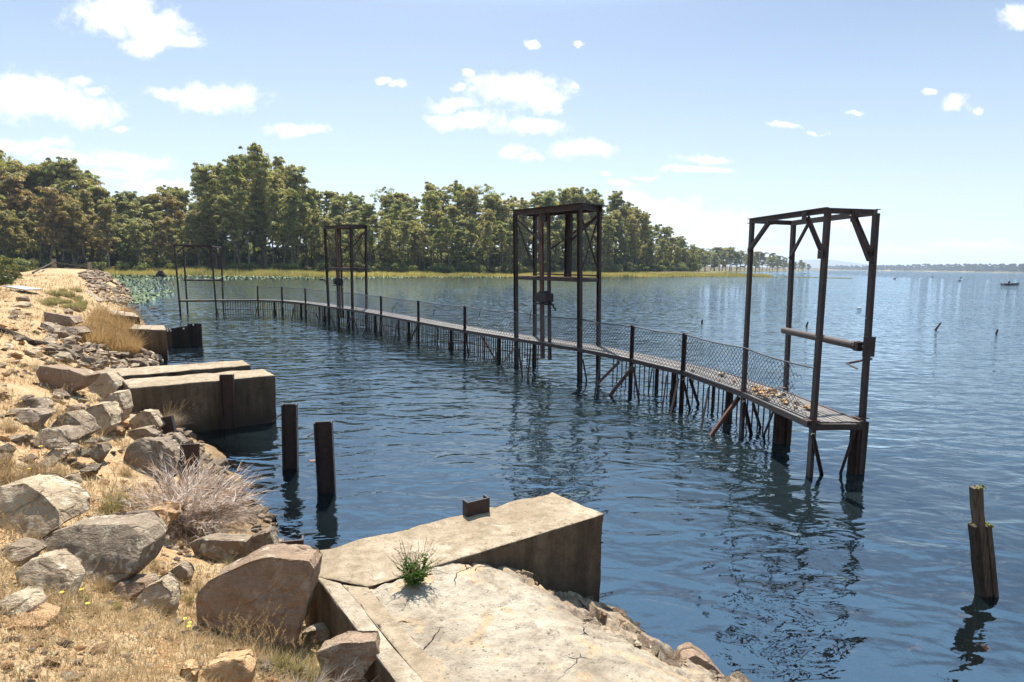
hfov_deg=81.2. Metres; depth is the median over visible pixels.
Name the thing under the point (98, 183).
gum tree
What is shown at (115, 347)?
grass tuft
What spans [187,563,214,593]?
grass tuft
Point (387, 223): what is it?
gum tree
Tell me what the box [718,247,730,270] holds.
gum tree
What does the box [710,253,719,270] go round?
gum tree
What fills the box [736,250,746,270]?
gum tree
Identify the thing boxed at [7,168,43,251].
gum tree
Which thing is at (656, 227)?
gum tree
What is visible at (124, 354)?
rock
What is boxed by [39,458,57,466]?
rock
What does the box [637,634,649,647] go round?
rock
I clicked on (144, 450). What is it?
boulder
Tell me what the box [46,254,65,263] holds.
bush
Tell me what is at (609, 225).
gum tree
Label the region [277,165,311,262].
gum tree
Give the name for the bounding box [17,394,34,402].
rock
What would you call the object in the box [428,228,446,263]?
gum tree
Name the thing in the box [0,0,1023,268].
sky
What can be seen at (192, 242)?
gum tree
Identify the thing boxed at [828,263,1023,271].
woodland
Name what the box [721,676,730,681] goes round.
rock
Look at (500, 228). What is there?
gum tree
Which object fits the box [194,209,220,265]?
gum tree
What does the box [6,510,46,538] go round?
grass tuft
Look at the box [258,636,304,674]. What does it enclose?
grass tuft
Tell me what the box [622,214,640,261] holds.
gum tree
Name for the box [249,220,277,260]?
gum tree
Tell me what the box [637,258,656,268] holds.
bush
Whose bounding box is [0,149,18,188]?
gum tree
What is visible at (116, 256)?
bush
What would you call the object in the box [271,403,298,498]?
steel pile
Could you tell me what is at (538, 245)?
gum tree
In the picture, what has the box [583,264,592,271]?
bush
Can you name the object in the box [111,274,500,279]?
lily strip
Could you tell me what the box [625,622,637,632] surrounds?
rock
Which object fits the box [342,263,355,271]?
bush
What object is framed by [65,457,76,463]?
rock
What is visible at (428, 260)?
bush
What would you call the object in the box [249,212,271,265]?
gum tree
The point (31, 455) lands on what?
rock
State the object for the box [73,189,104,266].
gum tree
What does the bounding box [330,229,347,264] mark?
gum tree
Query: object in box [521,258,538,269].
bush
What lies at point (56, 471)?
grass tuft
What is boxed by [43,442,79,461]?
boulder
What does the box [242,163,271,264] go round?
gum tree
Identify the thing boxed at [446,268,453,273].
bush
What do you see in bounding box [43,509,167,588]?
boulder
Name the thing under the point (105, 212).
gum tree
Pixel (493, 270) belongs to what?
bush
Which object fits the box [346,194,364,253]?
gum tree
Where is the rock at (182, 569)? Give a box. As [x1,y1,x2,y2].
[170,560,194,585]
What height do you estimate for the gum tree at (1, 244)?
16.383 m
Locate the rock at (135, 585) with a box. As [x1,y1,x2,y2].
[111,573,156,601]
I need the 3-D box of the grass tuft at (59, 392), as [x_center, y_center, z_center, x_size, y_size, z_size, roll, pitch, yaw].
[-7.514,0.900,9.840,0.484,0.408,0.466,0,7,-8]
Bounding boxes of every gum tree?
[0,149,8,207]
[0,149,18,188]
[0,159,29,251]
[0,174,31,257]
[0,200,15,258]
[0,202,13,212]
[0,209,25,257]
[0,211,18,255]
[0,234,10,254]
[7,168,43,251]
[7,214,32,258]
[13,198,30,256]
[16,211,51,259]
[18,168,40,256]
[18,193,52,258]
[22,199,51,262]
[25,157,62,261]
[27,186,73,262]
[31,160,78,259]
[35,212,61,258]
[40,180,77,261]
[44,200,81,265]
[52,156,94,261]
[56,192,97,263]
[59,206,91,264]
[61,216,87,266]
[66,175,94,250]
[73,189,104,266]
[73,219,95,263]
[79,170,100,190]
[81,185,116,263]
[84,185,113,262]
[84,222,112,261]
[91,203,126,268]
[92,181,108,197]
[94,223,124,262]
[104,191,134,251]
[111,213,128,258]
[112,200,142,260]
[114,190,139,258]
[118,220,138,261]
[123,218,147,258]
[125,221,145,257]
[134,196,159,217]
[136,220,157,257]
[138,204,158,257]
[140,193,170,218]
[140,218,160,257]
[147,201,171,256]
[148,211,171,252]
[152,216,175,257]
[154,185,173,217]
[160,194,190,252]
[162,223,186,256]
[163,228,180,262]
[167,186,188,212]
[169,190,193,243]
[172,213,199,265]
[181,197,206,242]
[181,212,203,266]
[185,216,206,264]
[188,162,227,268]
[188,171,210,210]
[188,189,210,244]
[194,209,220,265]
[197,202,218,266]
[199,219,222,262]
[203,195,227,268]
[204,162,228,248]
[212,189,235,267]
[212,194,247,263]
[218,155,251,263]
[218,232,245,267]
[219,154,260,252]
[224,200,245,263]
[230,185,260,263]
[233,200,262,262]
[237,179,280,265]
[238,142,278,265]
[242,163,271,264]
[243,190,270,250]
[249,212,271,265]
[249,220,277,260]
[260,191,283,264]
[261,166,289,260]
[267,169,291,259]
[268,156,295,245]
[271,189,301,262]
[273,223,295,262]
[274,206,306,262]
[276,168,289,247]
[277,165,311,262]
[280,205,303,262]
[281,176,304,255]
[286,202,311,265]
[297,208,313,266]
[299,185,314,265]
[300,188,322,266]
[305,212,322,268]
[309,191,325,247]
[309,221,328,262]
[312,227,324,262]
[316,217,335,260]
[322,190,338,250]
[323,215,343,269]
[325,199,348,252]
[329,196,350,252]
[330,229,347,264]
[338,194,354,250]
[340,210,361,262]
[342,222,359,259]
[346,191,367,251]
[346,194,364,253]
[349,230,364,261]
[353,239,367,262]
[357,203,377,258]
[357,204,380,255]
[362,215,380,261]
[362,224,376,264]
[370,186,397,257]
[374,226,393,268]
[377,193,402,226]
[377,213,400,261]
[377,219,396,266]
[386,228,402,267]
[387,199,406,262]
[393,192,408,227]
[393,220,413,264]
[396,207,422,265]
[398,199,417,253]
[402,196,425,247]
[406,228,420,268]
[410,222,422,269]
[410,226,434,269]
[416,228,432,268]
[417,190,443,260]
[419,193,440,262]
[419,205,440,256]
[424,181,448,262]
[428,210,449,262]
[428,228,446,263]
[438,189,451,213]
[438,217,458,264]
[439,205,463,266]
[439,216,456,265]
[441,180,465,225]
[450,229,466,269]
[451,193,467,247]
[451,228,476,262]
[455,186,482,259]
[458,215,480,271]
[466,219,493,261]
[473,208,495,261]
[474,183,505,227]
[476,193,504,256]
[478,215,498,266]
[479,221,496,271]
[486,220,512,265]
[494,224,508,266]
[497,199,512,257]
[500,231,512,263]
[505,195,517,223]
[505,218,519,261]
[508,197,532,265]
[510,206,532,256]
[518,235,530,265]
[522,233,538,260]
[526,191,544,254]
[529,196,552,239]
[531,204,546,251]
[532,229,544,263]
[533,189,558,207]
[537,216,556,263]
[543,193,564,262]
[544,221,560,260]
[544,227,554,256]
[546,191,556,202]
[551,231,562,264]
[553,219,576,255]
[554,188,579,252]
[558,223,576,260]
[561,186,585,217]
[572,215,588,266]
[573,213,596,264]
[581,194,603,262]
[583,231,592,263]
[585,188,605,261]
[590,196,606,262]
[590,231,608,265]
[595,215,616,266]
[601,236,608,267]
[602,195,622,250]
[602,219,618,270]
[602,221,625,264]
[605,209,625,264]
[606,190,631,243]
[615,238,634,264]
[616,226,630,263]
[617,201,637,242]
[619,209,632,247]
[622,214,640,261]
[628,232,644,269]
[632,206,641,232]
[633,213,650,263]
[640,244,648,263]
[641,224,652,263]
[644,246,656,264]
[645,225,655,261]
[646,240,657,259]
[651,224,661,263]
[655,226,671,259]
[656,239,667,261]
[663,227,674,257]
[664,246,673,270]
[666,237,678,262]
[673,236,685,254]
[673,246,682,266]
[675,238,687,261]
[681,248,689,262]
[688,244,697,256]
[696,255,702,271]
[698,248,707,263]
[702,251,710,271]
[706,247,721,270]
[708,252,718,270]
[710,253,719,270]
[717,248,728,270]
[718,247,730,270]
[720,250,733,270]
[727,246,736,270]
[731,251,743,270]
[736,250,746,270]
[753,251,761,270]
[754,252,768,270]
[766,257,774,270]
[767,253,777,270]
[774,255,783,270]
[775,257,781,270]
[780,257,788,270]
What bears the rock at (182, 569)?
on the ground at (708, 589)
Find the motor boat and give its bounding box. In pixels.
[1000,282,1019,284]
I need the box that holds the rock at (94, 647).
[90,642,108,654]
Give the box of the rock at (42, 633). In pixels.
[29,630,49,641]
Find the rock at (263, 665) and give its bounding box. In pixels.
[256,659,273,671]
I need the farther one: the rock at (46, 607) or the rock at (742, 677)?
the rock at (742, 677)
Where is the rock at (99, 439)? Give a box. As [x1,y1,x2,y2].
[95,437,109,442]
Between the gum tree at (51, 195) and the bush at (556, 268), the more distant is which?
the bush at (556, 268)
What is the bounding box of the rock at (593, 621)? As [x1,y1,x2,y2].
[589,619,599,625]
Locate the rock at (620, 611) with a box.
[611,607,626,616]
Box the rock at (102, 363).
[94,361,104,368]
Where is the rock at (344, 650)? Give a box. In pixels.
[316,630,379,681]
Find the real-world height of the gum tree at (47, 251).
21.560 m
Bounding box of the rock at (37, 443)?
[30,435,45,448]
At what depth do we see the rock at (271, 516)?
8.36 m
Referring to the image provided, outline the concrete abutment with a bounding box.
[305,492,741,681]
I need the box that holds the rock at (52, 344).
[46,342,59,347]
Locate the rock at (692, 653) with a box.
[675,642,722,674]
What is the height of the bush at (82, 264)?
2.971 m
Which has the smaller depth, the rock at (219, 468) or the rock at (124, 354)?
the rock at (219, 468)
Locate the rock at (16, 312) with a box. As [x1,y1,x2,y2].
[8,310,21,314]
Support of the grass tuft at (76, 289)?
on the ground at (708, 589)
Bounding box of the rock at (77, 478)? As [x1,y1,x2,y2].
[65,474,81,482]
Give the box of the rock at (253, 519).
[245,514,257,524]
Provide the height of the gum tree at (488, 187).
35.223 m
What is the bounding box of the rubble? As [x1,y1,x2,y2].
[0,269,819,681]
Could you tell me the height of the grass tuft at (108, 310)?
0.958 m
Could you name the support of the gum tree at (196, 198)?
on the ground at (708, 589)
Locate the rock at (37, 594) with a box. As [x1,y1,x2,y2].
[0,586,46,616]
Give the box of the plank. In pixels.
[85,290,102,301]
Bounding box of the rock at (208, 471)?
[199,467,214,474]
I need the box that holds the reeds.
[103,266,771,276]
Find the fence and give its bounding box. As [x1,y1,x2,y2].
[32,259,91,273]
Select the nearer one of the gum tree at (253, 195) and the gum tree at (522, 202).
the gum tree at (253, 195)
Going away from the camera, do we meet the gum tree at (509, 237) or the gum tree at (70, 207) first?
the gum tree at (70, 207)
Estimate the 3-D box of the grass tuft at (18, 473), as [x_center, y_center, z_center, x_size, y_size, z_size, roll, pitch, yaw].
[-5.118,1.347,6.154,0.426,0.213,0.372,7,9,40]
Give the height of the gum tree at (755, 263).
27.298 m
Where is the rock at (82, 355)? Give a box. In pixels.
[77,353,86,358]
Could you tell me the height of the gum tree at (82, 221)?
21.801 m
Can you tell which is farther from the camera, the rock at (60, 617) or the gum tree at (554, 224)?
the gum tree at (554, 224)
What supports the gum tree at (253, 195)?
on the ground at (708, 589)
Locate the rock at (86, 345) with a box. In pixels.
[82,342,91,349]
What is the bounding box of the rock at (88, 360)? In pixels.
[80,357,95,363]
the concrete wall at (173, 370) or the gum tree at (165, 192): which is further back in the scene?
the gum tree at (165, 192)
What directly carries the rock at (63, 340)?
on the ground at (708, 589)
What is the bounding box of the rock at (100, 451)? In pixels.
[88,441,111,462]
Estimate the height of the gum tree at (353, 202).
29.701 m
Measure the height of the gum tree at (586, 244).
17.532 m
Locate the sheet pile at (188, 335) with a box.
[166,323,202,357]
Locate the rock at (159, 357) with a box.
[155,354,162,360]
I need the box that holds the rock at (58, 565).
[15,549,85,598]
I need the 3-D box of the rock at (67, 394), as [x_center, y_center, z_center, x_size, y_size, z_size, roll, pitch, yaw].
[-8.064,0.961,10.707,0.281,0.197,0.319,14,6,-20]
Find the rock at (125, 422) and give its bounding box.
[121,420,129,425]
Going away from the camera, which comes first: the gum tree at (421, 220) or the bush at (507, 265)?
the bush at (507, 265)
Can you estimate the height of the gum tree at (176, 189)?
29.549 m
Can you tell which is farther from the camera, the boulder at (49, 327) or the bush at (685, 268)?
the bush at (685, 268)
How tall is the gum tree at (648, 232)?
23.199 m
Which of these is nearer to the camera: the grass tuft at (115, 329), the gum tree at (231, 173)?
the grass tuft at (115, 329)
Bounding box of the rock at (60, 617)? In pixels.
[54,615,63,623]
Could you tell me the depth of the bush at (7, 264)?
105.17 m
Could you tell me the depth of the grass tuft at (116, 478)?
6.61 m
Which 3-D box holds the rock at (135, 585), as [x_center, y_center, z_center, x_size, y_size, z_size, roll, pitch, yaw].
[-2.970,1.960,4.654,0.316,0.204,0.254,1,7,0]
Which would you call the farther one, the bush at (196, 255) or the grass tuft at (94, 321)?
the bush at (196, 255)
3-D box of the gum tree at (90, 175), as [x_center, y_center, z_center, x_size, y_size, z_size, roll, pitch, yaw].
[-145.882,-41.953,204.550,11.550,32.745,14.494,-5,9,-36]
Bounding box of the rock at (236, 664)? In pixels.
[201,648,256,681]
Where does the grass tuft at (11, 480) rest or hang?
on the ground at (708, 589)
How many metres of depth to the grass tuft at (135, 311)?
31.81 m
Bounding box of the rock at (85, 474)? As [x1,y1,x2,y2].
[80,471,97,476]
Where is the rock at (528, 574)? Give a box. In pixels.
[522,569,532,577]
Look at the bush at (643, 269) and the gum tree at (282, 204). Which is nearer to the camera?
the gum tree at (282, 204)
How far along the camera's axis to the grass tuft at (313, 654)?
4.43 m
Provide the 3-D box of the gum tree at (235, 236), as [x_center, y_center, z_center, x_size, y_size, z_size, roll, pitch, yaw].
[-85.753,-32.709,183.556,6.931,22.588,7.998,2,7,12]
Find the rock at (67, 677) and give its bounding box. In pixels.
[58,671,80,680]
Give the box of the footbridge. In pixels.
[178,286,868,474]
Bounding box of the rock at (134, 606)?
[128,603,138,614]
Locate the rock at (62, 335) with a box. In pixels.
[51,330,69,337]
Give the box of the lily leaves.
[114,276,175,304]
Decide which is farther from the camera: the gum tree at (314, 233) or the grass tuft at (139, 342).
the gum tree at (314, 233)
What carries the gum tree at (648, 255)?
on the ground at (708, 589)
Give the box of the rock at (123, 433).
[117,426,125,435]
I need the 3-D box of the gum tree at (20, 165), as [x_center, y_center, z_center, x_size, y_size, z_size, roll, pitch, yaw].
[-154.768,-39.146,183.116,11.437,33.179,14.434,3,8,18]
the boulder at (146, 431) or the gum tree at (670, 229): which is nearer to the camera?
the boulder at (146, 431)
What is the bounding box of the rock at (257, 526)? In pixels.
[251,523,260,530]
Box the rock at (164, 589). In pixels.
[135,572,180,616]
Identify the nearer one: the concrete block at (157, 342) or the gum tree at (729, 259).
the concrete block at (157, 342)
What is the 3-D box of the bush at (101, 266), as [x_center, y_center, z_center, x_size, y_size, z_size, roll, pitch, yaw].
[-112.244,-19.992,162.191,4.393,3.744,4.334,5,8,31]
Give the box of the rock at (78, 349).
[72,345,82,353]
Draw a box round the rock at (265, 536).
[245,526,279,555]
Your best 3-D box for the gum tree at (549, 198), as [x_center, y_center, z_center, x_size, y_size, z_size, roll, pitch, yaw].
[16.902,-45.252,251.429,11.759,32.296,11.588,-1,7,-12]
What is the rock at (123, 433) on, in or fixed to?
on the ground at (708, 589)
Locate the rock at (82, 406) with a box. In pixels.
[64,402,89,411]
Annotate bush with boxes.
[0,255,19,273]
[0,258,31,271]
[0,273,16,280]
[0,276,15,284]
[2,270,23,278]
[14,257,39,269]
[21,250,44,262]
[35,262,46,266]
[42,252,60,262]
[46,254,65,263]
[46,260,66,267]
[48,251,83,262]
[59,255,83,266]
[72,263,87,268]
[86,251,98,264]
[92,261,107,270]
[94,254,116,266]
[101,445,275,546]
[107,252,141,266]
[113,261,130,270]
[127,258,143,266]
[132,262,148,271]
[133,256,164,269]
[150,257,170,269]
[157,255,182,265]
[167,263,183,270]
[179,255,197,266]
[180,249,202,264]
[195,265,205,270]
[204,253,220,267]
[213,249,236,266]
[224,263,238,270]
[231,253,256,264]
[234,262,248,270]
[239,247,260,263]
[246,262,260,270]
[257,264,270,269]
[268,257,282,264]
[272,263,287,270]
[277,262,291,270]
[286,253,318,267]
[287,263,300,271]
[296,248,310,266]
[296,260,304,267]
[303,265,315,270]
[315,259,331,270]
[331,252,348,266]
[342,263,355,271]
[348,261,363,271]
[360,264,372,272]
[362,251,390,267]
[362,259,382,266]
[373,263,382,270]
[380,262,397,272]
[393,261,406,269]
[396,266,410,272]
[397,254,417,266]
[407,265,419,271]
[419,262,431,269]
[420,258,439,263]
[425,266,437,272]
[436,263,446,273]
[446,266,460,272]
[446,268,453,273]
[447,257,465,269]
[456,261,469,271]
[458,267,466,271]
[466,260,486,270]
[471,264,485,273]
[484,256,501,268]
[487,267,500,273]
[498,266,512,273]
[503,262,521,272]
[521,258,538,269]
[522,266,529,272]
[544,254,572,269]
[551,263,560,272]
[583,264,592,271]
[603,265,617,272]
[611,257,631,266]
[612,264,623,271]
[621,262,632,272]
[625,255,641,267]
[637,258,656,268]
[638,263,649,270]
[639,266,648,271]
[648,264,655,270]
[656,260,670,270]
[656,265,666,270]
[669,263,675,270]
[681,254,699,271]
[682,265,688,270]
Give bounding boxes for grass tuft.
[0,406,24,432]
[0,434,35,468]
[0,458,25,483]
[0,459,46,483]
[0,499,32,534]
[1,449,31,478]
[2,461,31,480]
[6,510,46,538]
[15,445,59,474]
[20,449,91,476]
[21,456,71,475]
[22,421,49,447]
[25,356,43,368]
[26,443,86,476]
[35,383,71,405]
[37,296,62,305]
[42,286,64,296]
[46,399,70,417]
[51,598,84,616]
[53,405,85,424]
[56,289,77,296]
[56,296,74,303]
[59,303,71,308]
[63,319,122,347]
[63,590,120,614]
[65,302,82,309]
[67,318,120,341]
[68,285,82,291]
[69,303,114,322]
[75,313,119,330]
[77,585,100,601]
[78,306,113,328]
[80,434,97,448]
[83,321,137,344]
[84,300,124,315]
[85,555,116,591]
[87,314,122,333]
[88,460,130,500]
[92,321,125,342]
[93,414,114,437]
[95,328,138,351]
[98,307,129,332]
[98,311,124,321]
[99,491,128,514]
[100,480,144,510]
[101,323,129,340]
[105,592,126,610]
[109,485,132,502]
[110,326,145,356]
[112,300,131,311]
[112,451,138,477]
[115,302,140,314]
[115,321,151,351]
[117,595,150,621]
[118,311,149,325]
[124,306,146,321]
[149,549,172,572]
[163,402,193,429]
[180,584,196,605]
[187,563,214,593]
[193,601,239,649]
[201,608,261,648]
[217,551,237,565]
[222,614,262,648]
[228,595,282,651]
[241,611,290,663]
[254,607,297,654]
[257,654,376,681]
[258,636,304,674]
[273,623,306,655]
[276,633,326,680]
[287,646,336,681]
[304,636,323,663]
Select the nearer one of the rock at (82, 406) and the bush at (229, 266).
the rock at (82, 406)
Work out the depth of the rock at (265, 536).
6.86 m
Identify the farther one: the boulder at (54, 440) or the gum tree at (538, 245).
the gum tree at (538, 245)
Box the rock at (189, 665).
[179,659,199,681]
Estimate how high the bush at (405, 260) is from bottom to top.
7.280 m
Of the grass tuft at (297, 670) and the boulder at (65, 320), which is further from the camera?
the boulder at (65, 320)
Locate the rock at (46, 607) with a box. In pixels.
[11,602,59,629]
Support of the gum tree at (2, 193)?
on the ground at (708, 589)
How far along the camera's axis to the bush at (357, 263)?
177.64 m
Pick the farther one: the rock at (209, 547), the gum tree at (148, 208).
the gum tree at (148, 208)
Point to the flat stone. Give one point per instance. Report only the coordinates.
(19, 287)
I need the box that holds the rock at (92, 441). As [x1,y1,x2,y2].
[80,437,97,444]
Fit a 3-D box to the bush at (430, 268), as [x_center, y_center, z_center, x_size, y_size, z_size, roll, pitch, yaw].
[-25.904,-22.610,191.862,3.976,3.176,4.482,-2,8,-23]
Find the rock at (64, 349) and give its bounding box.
[57,347,74,354]
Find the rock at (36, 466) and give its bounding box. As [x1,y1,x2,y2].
[28,463,45,472]
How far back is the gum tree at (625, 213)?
289.94 m
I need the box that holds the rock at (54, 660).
[41,656,61,666]
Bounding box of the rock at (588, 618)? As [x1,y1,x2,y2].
[583,616,593,621]
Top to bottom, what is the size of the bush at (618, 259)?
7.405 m
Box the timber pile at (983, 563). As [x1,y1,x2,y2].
[967,484,1001,634]
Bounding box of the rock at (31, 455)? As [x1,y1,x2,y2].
[19,453,36,462]
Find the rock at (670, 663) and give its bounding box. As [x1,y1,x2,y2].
[667,662,679,666]
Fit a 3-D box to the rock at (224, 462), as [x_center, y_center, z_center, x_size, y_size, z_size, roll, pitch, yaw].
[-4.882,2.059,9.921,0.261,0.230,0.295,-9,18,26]
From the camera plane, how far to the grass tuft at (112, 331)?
19.55 m
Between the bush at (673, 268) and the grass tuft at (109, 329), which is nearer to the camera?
the grass tuft at (109, 329)
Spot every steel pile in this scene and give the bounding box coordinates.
[160,414,176,433]
[179,441,199,490]
[219,374,237,456]
[223,482,242,508]
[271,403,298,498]
[282,535,303,544]
[307,420,338,542]
[463,494,489,516]
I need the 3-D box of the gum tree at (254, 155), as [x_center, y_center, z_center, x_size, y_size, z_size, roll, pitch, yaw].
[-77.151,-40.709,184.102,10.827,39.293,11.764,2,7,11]
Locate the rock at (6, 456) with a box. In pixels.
[0,453,11,460]
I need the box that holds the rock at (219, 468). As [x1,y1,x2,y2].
[215,465,223,473]
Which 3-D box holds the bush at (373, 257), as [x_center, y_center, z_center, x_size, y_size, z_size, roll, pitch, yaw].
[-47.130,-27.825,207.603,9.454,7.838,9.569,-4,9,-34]
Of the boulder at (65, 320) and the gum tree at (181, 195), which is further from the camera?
the gum tree at (181, 195)
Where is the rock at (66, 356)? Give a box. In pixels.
[53,352,73,361]
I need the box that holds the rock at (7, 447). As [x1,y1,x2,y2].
[0,443,15,453]
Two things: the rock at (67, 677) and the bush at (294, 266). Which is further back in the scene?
the bush at (294, 266)
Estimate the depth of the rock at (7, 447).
6.82 m
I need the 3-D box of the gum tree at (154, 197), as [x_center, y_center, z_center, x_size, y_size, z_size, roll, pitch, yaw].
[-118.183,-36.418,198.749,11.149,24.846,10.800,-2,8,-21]
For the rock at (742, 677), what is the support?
on the concrete abutment
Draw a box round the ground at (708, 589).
[0,263,1023,681]
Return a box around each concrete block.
[103,308,139,324]
[129,324,167,364]
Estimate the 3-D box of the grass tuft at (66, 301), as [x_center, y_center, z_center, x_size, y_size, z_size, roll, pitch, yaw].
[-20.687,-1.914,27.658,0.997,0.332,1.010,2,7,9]
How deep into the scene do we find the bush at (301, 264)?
202.56 m
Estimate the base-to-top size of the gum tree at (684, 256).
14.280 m
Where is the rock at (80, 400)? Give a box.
[77,398,89,402]
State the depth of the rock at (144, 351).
21.00 m
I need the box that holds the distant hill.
[769,259,901,268]
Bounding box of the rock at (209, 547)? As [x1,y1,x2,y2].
[189,532,252,563]
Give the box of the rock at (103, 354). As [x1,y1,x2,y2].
[97,352,110,355]
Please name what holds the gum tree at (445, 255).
on the ground at (708, 589)
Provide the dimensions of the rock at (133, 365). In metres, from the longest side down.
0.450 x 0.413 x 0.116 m
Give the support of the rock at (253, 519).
on the ground at (708, 589)
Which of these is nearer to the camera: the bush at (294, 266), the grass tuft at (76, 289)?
the grass tuft at (76, 289)
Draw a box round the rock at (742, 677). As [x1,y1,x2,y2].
[730,671,751,681]
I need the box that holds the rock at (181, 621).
[171,619,183,625]
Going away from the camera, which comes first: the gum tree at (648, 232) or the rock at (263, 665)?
the rock at (263, 665)
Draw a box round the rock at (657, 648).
[649,646,659,656]
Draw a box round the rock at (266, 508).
[262,506,268,512]
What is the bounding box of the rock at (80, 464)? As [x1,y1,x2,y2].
[71,461,86,468]
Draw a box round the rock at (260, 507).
[254,504,263,513]
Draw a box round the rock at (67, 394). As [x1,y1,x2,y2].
[52,388,71,397]
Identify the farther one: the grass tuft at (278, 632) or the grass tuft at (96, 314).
the grass tuft at (96, 314)
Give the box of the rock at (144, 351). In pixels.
[139,348,152,355]
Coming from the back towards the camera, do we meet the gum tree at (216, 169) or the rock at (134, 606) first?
the gum tree at (216, 169)
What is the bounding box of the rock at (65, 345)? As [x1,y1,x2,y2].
[61,343,71,348]
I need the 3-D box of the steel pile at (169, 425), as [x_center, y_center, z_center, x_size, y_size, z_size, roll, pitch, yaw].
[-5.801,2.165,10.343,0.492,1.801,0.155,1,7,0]
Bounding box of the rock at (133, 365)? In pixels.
[130,363,139,367]
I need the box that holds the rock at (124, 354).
[118,352,128,357]
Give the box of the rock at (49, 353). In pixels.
[43,351,58,355]
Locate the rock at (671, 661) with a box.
[664,659,678,664]
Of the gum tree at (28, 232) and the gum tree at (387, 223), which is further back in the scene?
the gum tree at (387, 223)
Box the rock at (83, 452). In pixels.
[77,448,90,456]
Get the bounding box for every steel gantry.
[173,244,225,314]
[319,224,367,326]
[509,203,606,379]
[736,207,880,477]
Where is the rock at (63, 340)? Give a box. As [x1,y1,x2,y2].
[61,338,75,344]
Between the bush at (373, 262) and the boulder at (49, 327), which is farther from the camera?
the bush at (373, 262)
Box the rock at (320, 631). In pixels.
[301,622,329,646]
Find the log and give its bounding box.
[0,327,48,345]
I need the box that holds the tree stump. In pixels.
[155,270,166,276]
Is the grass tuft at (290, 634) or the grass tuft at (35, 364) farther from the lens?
the grass tuft at (35, 364)
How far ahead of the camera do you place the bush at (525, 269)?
210.27 m
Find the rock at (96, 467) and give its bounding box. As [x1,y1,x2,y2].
[78,464,102,471]
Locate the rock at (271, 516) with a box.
[264,513,276,521]
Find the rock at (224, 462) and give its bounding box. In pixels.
[210,458,227,465]
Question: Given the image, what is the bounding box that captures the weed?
[390,536,444,585]
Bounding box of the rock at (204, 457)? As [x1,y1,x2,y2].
[201,455,209,460]
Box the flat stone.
[3,285,41,289]
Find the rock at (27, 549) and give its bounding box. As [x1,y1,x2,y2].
[0,537,47,565]
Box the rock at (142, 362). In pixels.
[129,358,146,366]
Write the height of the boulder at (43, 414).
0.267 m
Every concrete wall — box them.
[95,360,250,379]
[122,369,277,467]
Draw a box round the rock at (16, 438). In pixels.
[10,435,24,441]
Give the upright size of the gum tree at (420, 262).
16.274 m
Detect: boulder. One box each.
[0,473,89,538]
[5,405,55,430]
[19,397,54,407]
[32,425,85,450]
[36,364,100,393]
[39,322,61,332]
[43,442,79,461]
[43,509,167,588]
[44,312,83,326]
[50,410,100,438]
[60,326,91,336]
[85,401,122,434]
[88,372,124,397]
[101,389,133,424]
[123,434,183,482]
[127,425,162,439]
[129,409,165,429]
[147,502,184,525]
[167,431,189,443]
[196,543,321,653]

